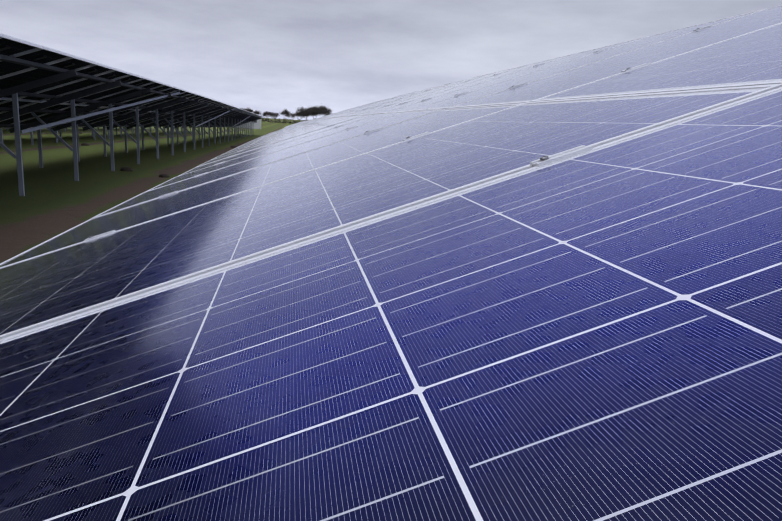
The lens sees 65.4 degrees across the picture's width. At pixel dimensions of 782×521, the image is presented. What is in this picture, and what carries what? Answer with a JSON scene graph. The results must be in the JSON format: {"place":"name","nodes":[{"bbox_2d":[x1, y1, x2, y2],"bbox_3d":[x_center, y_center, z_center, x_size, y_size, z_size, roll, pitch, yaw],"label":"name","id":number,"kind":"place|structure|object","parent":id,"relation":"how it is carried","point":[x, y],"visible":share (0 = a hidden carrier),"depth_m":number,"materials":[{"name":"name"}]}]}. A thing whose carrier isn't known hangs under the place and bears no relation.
{"place":"outdoors","nodes":[
{"label":"outdoors","id":0,"kind":"place"},
{"bbox_2d":[0,118,301,262],"bbox_3d":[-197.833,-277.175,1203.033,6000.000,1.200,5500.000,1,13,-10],"label":"ground","id":1,"kind":"structure","parent":0,"point":[56,199],"depth_m":12.38,"materials":[{"name":"green plant"}]},
{"bbox_2d":[6,127,148,131],"bbox_3d":[-18.355,-5.360,22.666,2.830,2.718,80.308,1,13,-10],"label":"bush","id":2,"kind":"object","parent":1,"relation":"on","point":[65,129],"depth_m":42.40,"materials":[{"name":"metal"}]},
{"bbox_2d":[0,127,201,144],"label":"hedge","id":3,"kind":"object","parent":1,"relation":"on","point":[32,142],"visible":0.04,"depth_m":29.92,"materials":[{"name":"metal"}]},
{"bbox_2d":[0,54,261,195],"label":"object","id":4,"kind":"object","parent":1,"relation":"on","point":[238,119],"visible":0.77,"depth_m":12.78,"materials":[{"name":"metal"}]},
{"bbox_2d":[0,33,262,128],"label":"row modules","id":5,"kind":"object","parent":4,"relation":"on","point":[12,74],"visible":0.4,"depth_m":10.49,"materials":[{"name":"glass"}]},
{"bbox_2d":[78,131,237,177],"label":"molehills","id":6,"kind":"object","parent":1,"relation":"on","point":[131,169],"visible":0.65,"depth_m":13.28,"materials":[{"name":"soil"}]},
{"bbox_2d":[237,119,260,128],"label":"cabin","id":7,"kind":"object","parent":1,"relation":"on","point":[256,124],"visible":0.15,"depth_m":113.66,"materials":[{"name":"white"}]},
{"bbox_2d":[261,111,269,121],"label":"tree","id":8,"kind":"object","parent":1,"relation":"on","point":[266,113],"visible":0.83,"depth_m":333.86,"materials":[{"name":"green plant"}]},
{"bbox_2d":[270,112,279,122],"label":"tree","id":9,"kind":"object","parent":1,"relation":"on","point":[272,114],"visible":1,"depth_m":325.33,"materials":[{"name":"green plant"}]},
{"bbox_2d":[261,117,308,123],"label":"hedge","id":10,"kind":"object","parent":1,"relation":"on","point":[267,120],"visible":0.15,"depth_m":320.99,"materials":[{"name":"green plant"}]},
{"bbox_2d":[281,108,289,122],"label":"tree","id":11,"kind":"object","parent":1,"relation":"on","point":[285,112],"visible":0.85,"depth_m":331.85,"materials":[{"name":"green plant"}]},
{"bbox_2d":[284,112,295,123],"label":"tree","id":12,"kind":"object","parent":1,"relation":"on","point":[290,114],"visible":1,"depth_m":324.74,"materials":[{"name":"green plant"}]},
{"bbox_2d":[293,112,305,120],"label":"tree","id":13,"kind":"object","parent":1,"relation":"on","point":[298,114],"visible":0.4,"depth_m":330.01,"materials":[{"name":"green plant"}]},
{"bbox_2d":[296,105,312,119],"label":"tree","id":14,"kind":"object","parent":1,"relation":"on","point":[306,112],"visible":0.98,"depth_m":326.25,"materials":[{"name":"green plant"}]},
{"bbox_2d":[306,106,319,118],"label":"tree","id":15,"kind":"object","parent":1,"relation":"on","point":[311,109],"visible":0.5,"depth_m":329.54,"materials":[{"name":"green plant"}]},
{"bbox_2d":[313,105,331,116],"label":"tree","id":16,"kind":"object","parent":1,"relation":"on","point":[323,110],"visible":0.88,"depth_m":326.02,"materials":[{"name":"green plant"}]},
{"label":"row structure","id":17,"kind":"object","parent":1,"relation":"on","visible":0},
{"bbox_2d":[0,5,781,520],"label":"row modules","id":18,"kind":"object","parent":17,"relation":"on","point":[462,309],"visible":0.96,"depth_m":0.45,"materials":[{"name":"glass"}]},
{"bbox_2d":[84,25,712,240],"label":"panel clamps","id":19,"kind":"object","parent":18,"relation":"attached to","point":[542,160],"visible":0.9,"depth_m":1.71,"materials":[{"name":"metal"}]},
{"bbox_2d":[0,0,781,119],"label":"sky","id":20,"kind":"structure","parent":0,"point":[271,56],"materials":[{"name":"grey"}]}
]}

